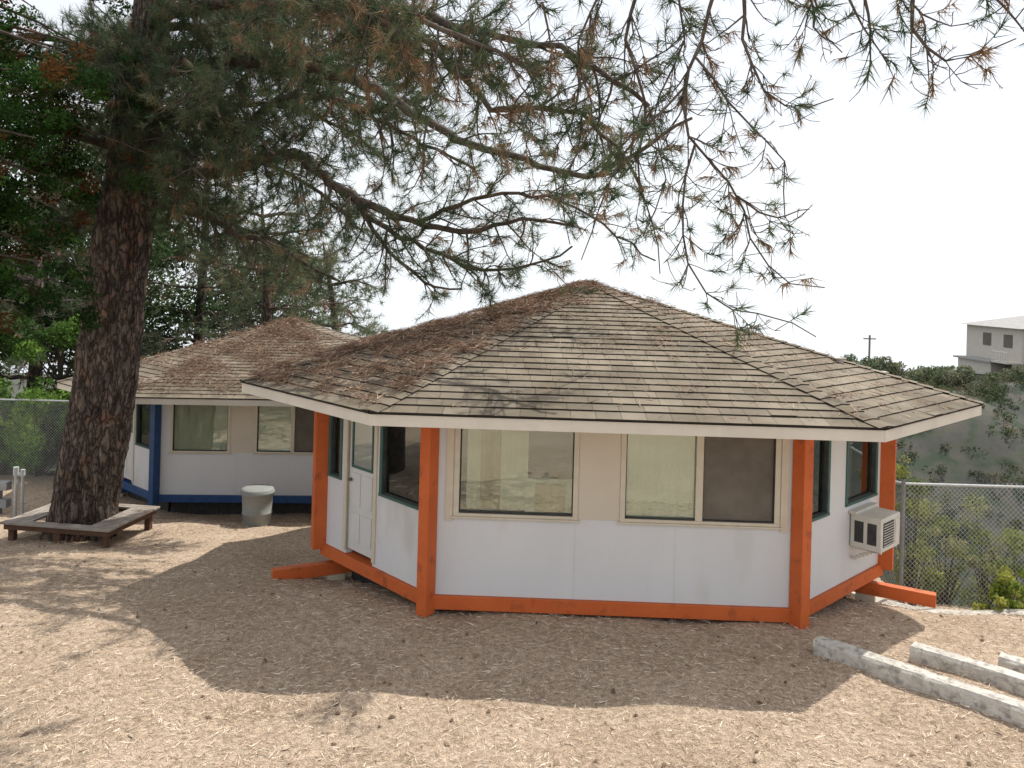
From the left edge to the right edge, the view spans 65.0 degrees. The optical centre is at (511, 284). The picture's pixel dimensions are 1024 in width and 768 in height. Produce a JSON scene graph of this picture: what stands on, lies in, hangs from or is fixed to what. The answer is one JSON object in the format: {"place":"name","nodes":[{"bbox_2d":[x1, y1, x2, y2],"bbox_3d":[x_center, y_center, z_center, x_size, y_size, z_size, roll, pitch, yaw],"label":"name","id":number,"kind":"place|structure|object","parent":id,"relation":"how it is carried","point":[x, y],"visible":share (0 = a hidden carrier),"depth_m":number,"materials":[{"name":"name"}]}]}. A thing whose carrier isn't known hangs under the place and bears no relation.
{"place":"outdoors","nodes":[
{"label":"outdoors","id":0,"kind":"place"},
{"bbox_2d":[0,370,1023,767],"bbox_3d":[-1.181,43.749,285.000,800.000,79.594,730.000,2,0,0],"label":"ground","id":1,"kind":"structure","parent":0,"point":[998,444],"depth_m":8.35,"materials":[{"name":"soil"}]},
{"bbox_2d":[0,480,11,513],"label":"concrete block wall","id":2,"kind":"structure","parent":1,"relation":"on","point":[5,485],"depth_m":18.44,"materials":[{"name":"grey concrete"}]},
{"bbox_2d":[0,376,38,474],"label":"shrub","id":3,"kind":"object","parent":1,"relation":"on","point":[4,456],"visible":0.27,"depth_m":21.97,"materials":[{"name":"green plant"}]},
{"bbox_2d":[13,466,25,516],"bbox_3d":[-10.809,4.660,17.600,0.258,1.300,0.116,2,0,0],"label":"water standpipe","id":4,"kind":"object","parent":1,"relation":"on","point":[16,473],"visible":0.86,"depth_m":17.57,"materials":[{"name":"metal"}]},
{"bbox_2d":[0,316,41,386],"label":"broadleaf tree","id":5,"kind":"object","parent":1,"relation":"on","point":[29,332],"visible":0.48,"depth_m":24.01,"materials":[{"name":"green plant"}]},
{"bbox_2d":[0,398,68,486],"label":"chain link fence","id":6,"kind":"object","parent":1,"relation":"on","point":[26,400],"visible":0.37,"depth_m":20.75,"materials":[{"name":"metal"}]},
{"bbox_2d":[0,375,70,476],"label":"shrub","id":7,"kind":"object","parent":1,"relation":"on","point":[22,417],"visible":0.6,"depth_m":21.35,"materials":[{"name":"green plant"}]},
{"bbox_2d":[1,313,80,455],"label":"broadleaf tree","id":8,"kind":"object","parent":1,"relation":"on","point":[55,337],"visible":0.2,"depth_m":23.90,"materials":[{"name":"green plant"}]},
{"bbox_2d":[0,141,81,386],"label":"broadleaf tree","id":9,"kind":"object","parent":1,"relation":"on","point":[15,170],"visible":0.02,"depth_m":29.70,"materials":[{"name":"green plant"}]},
{"bbox_2d":[0,143,104,445],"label":"broadleaf tree","id":10,"kind":"object","parent":1,"relation":"on","point":[33,373],"visible":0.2,"depth_m":25.86,"materials":[{"name":"green plant"}]},
{"bbox_2d":[39,401,68,455],"bbox_3d":[-11.517,4.013,22.442,3.046,2.821,2.665,2,0,0],"label":"shrub","id":11,"kind":"object","parent":1,"relation":"on","point":[53,417],"visible":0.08,"depth_m":22.09,"materials":[{"name":"green plant"}]},
{"bbox_2d":[0,503,159,547],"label":"tree bench","id":12,"kind":"object","parent":1,"relation":"on","point":[128,515],"visible":0.77,"depth_m":14.91,"materials":[{"name":"brown wood"}]},
{"bbox_2d":[0,0,165,360],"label":"cedar tree","id":13,"kind":"object","parent":1,"relation":"on","point":[17,112],"visible":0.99,"depth_m":12.45,"materials":[{"name":"green plant"}]},
{"bbox_2d":[0,195,234,391],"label":"broadleaf tree","id":14,"kind":"object","parent":1,"relation":"on","point":[160,244],"visible":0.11,"depth_m":30.40,"materials":[{"name":"green plant"}]},
{"bbox_2d":[1,97,256,357],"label":"broadleaf tree","id":15,"kind":"object","parent":1,"relation":"on","point":[173,281],"visible":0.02,"depth_m":36.28,"materials":[{"name":"green plant"}]},
{"bbox_2d":[56,316,362,514],"bbox_3d":[-6.189,3.208,22.600,10.598,4.692,10.598,2,0,0],"label":"octagonal classroom bungalow","id":16,"kind":"object","parent":1,"relation":"on","point":[209,436],"visible":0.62,"depth_m":18.64,"materials":[{"name":"white paint"}]},
{"bbox_2d":[124,429,132,479],"bbox_3d":[-9.308,3.710,19.529,0.660,2.040,0.052,2,0,41],"label":"door","id":17,"kind":"structure","parent":16,"relation":"in","point":[128,462],"depth_m":19.45,"materials":[{"name":"paint"}]},
{"bbox_2d":[131,404,148,448],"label":"dark window frames","id":18,"kind":"structure","parent":16,"relation":"in","point":[136,404],"depth_m":19.15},
{"bbox_2d":[132,404,150,445],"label":"window panes","id":19,"kind":"structure","parent":16,"relation":"in","point":[144,430],"depth_m":19.02,"materials":[{"name":"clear glass"}]},
{"bbox_2d":[120,404,312,496],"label":"window frames","id":20,"kind":"structure","parent":16,"relation":"in","point":[292,443],"depth_m":18.59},
{"bbox_2d":[141,84,284,357],"bbox_3d":[-12.152,-1.494,31.571,8.750,13.628,9.226,2,0,-29],"label":"pine tree","id":21,"kind":"object","parent":1,"relation":"on","point":[199,287],"visible":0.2,"depth_m":30.69,"materials":[{"name":"green plant"}]},
{"bbox_2d":[143,256,321,409],"bbox_3d":[-11.515,3.375,36.804,9.289,10.170,9.613,2,0,0],"label":"broadleaf tree","id":22,"kind":"object","parent":1,"relation":"on","point":[212,325],"visible":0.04,"depth_m":35.12,"materials":[{"name":"green plant"}]},
{"bbox_2d":[240,484,274,526],"bbox_3d":[-5.327,4.641,16.800,0.700,0.803,0.700,2,0,0],"label":"trash can","id":23,"kind":"object","parent":1,"relation":"on","point":[257,500],"visible":0.96,"depth_m":16.56,"materials":[{"name":"grey plastic"}]},
{"bbox_2d":[177,182,377,340],"bbox_3d":[-8.948,0.877,29.847,8.582,9.487,8.998,2,0,0],"label":"pine tree","id":24,"kind":"object","parent":1,"relation":"on","point":[268,306],"visible":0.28,"depth_m":28.88,"materials":[{"name":"green plant"}]},
{"bbox_2d":[279,229,390,336],"bbox_3d":[-6.584,1.738,32.614,6.567,8.272,6.700,2,0,22],"label":"pine tree","id":25,"kind":"object","parent":1,"relation":"on","point":[368,287],"visible":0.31,"depth_m":32.94,"materials":[{"name":"green plant"}]},
{"bbox_2d":[1,517,1020,766],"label":"pine cones and bark chips","id":26,"kind":"object","parent":1,"relation":"on","point":[461,657],"visible":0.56,"depth_m":7.98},
{"bbox_2d":[0,0,1023,541],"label":"pine tree","id":27,"kind":"object","parent":1,"relation":"on","point":[292,72],"visible":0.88,"depth_m":12.42,"materials":[{"name":"green plant"}]},
{"bbox_2d":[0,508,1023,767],"bbox_3d":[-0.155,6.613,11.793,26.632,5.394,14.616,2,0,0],"label":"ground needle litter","id":28,"kind":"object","parent":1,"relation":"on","point":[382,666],"visible":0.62,"depth_m":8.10,"materials":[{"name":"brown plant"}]},
{"bbox_2d":[240,277,983,629],"bbox_3d":[1.333,2.215,13.800,10.449,4.728,10.394,2,0,0],"label":"octagonal classroom bungalow","id":29,"kind":"object","parent":1,"relation":"on","point":[606,449],"visible":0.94,"depth_m":9.85,"materials":[{"name":"white paint"}]},
{"bbox_2d":[348,421,372,557],"bbox_3d":[-2.043,2.686,11.047,0.052,2.040,0.660,2,0,-43],"label":"door","id":30,"kind":"structure","parent":29,"relation":"in","point":[361,485],"depth_m":11.06,"materials":[{"name":"paint"}]},
{"bbox_2d":[324,419,875,603],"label":"window frames","id":31,"kind":"structure","parent":29,"relation":"in","point":[781,470],"depth_m":9.80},
{"bbox_2d":[327,415,878,521],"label":"dark window frames","id":32,"kind":"structure","parent":29,"relation":"in","point":[339,477],"depth_m":10.76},
{"bbox_2d":[334,417,871,514],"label":"window panes","id":33,"kind":"structure","parent":29,"relation":"in","point":[403,443],"depth_m":10.50,"materials":[{"name":"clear glass"}]},
{"bbox_2d":[849,502,899,559],"bbox_3d":[4.891,3.363,10.809,0.700,0.660,0.422,2,0,-43],"label":"window air conditioner","id":34,"kind":"object","parent":29,"relation":"attached to","point":[874,529],"depth_m":10.64,"materials":[{"name":"paint"}]},
{"bbox_2d":[863,335,875,356],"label":"utility pole","id":35,"kind":"object","parent":1,"relation":"on","point":[869,344],"visible":0.57,"depth_m":65.94,"materials":[{"name":"grey wood"}]},
{"bbox_2d":[880,454,945,605],"bbox_3d":[6.612,4.170,13.401,0.984,2.537,1.369,2,0,-45],"label":"shrub","id":36,"kind":"object","parent":1,"relation":"on","point":[908,570],"visible":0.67,"depth_m":13.24,"materials":[{"name":"green plant"}]},
{"bbox_2d":[813,635,1023,728],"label":"concrete parking stop","id":37,"kind":"object","parent":1,"relation":"on","point":[921,680],"visible":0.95,"depth_m":8.11,"materials":[{"name":"grey concrete"}]},
{"bbox_2d":[837,354,1023,389],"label":"ridge treeline","id":38,"kind":"object","parent":1,"relation":"on","point":[954,376],"visible":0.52,"depth_m":58.97,"materials":[{"name":"green plant"}]},
{"bbox_2d":[844,357,1023,606],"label":"hillside shrubs","id":39,"kind":"object","parent":1,"relation":"on","point":[993,390],"visible":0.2,"depth_m":48.95,"materials":[{"name":"green plant"}]},
{"bbox_2d":[846,592,1023,617],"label":"concrete kerb","id":40,"kind":"structure","parent":1,"relation":"on","point":[951,612],"depth_m":11.67,"materials":[{"name":"beige concrete"}]},
{"bbox_2d":[912,499,983,606],"bbox_3d":[7.666,4.865,14.326,1.189,1.987,1.312,2,0,-26],"label":"shrub","id":41,"kind":"object","parent":1,"relation":"on","point":[959,556],"visible":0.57,"depth_m":14.14,"materials":[{"name":"green plant"}]},
{"bbox_2d":[874,478,1023,610],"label":"chain link fence","id":42,"kind":"object","parent":1,"relation":"on","point":[903,483],"visible":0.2,"depth_m":12.47,"materials":[{"name":"metal"}]},
{"bbox_2d":[909,641,1023,696],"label":"concrete parking stop","id":43,"kind":"object","parent":1,"relation":"on","point":[992,674],"visible":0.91,"depth_m":8.42,"materials":[{"name":"grey concrete"}]},
{"bbox_2d":[938,493,1023,608],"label":"shrub","id":44,"kind":"object","parent":1,"relation":"on","point":[982,589],"visible":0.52,"depth_m":14.91,"materials":[{"name":"green plant"}]},
{"bbox_2d":[958,324,1023,373],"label":"walls","id":45,"kind":"structure","parent":1,"relation":"on","point":[975,346],"depth_m":69.53,"materials":[{"name":"beige paint"}]},
{"bbox_2d":[953,316,1023,362],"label":"roof","id":46,"kind":"structure","parent":45,"relation":"on","point":[1016,322],"depth_m":70.10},
{"bbox_2d":[983,332,1012,369],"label":"windows","id":47,"kind":"structure","parent":45,"relation":"attached to","point":[1008,341],"depth_m":68.12,"materials":[{"name":"grey glass"}]},
{"bbox_2d":[991,350,1022,364],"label":"balcony","id":48,"kind":"structure","parent":45,"relation":"attached to","point":[1004,361],"depth_m":66.21,"materials":[{"name":"beige paint"}]},
{"bbox_2d":[966,530,1023,603],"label":"shrub","id":49,"kind":"object","parent":1,"relation":"on","point":[1002,560],"visible":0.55,"depth_m":13.66,"materials":[{"name":"green plant"}]},
{"bbox_2d":[971,571,1023,611],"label":"shrub","id":50,"kind":"object","parent":1,"relation":"on","point":[1001,596],"visible":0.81,"depth_m":11.57,"materials":[{"name":"green plant"}]},
{"bbox_2d":[998,652,1023,673],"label":"concrete parking stop","id":51,"kind":"object","parent":1,"relation":"on","point":[1011,662],"visible":0.71,"depth_m":8.52,"materials":[{"name":"grey concrete"}]},
{"bbox_2d":[998,565,1023,602],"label":"shrub","id":52,"kind":"object","parent":1,"relation":"on","point":[1002,570],"visible":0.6,"depth_m":12.07,"materials":[{"name":"green plant"}]},
{"bbox_2d":[0,0,1023,373],"label":"sky","id":53,"kind":"structure","parent":0,"point":[916,228],"materials":[{"name":"white"}]}
]}

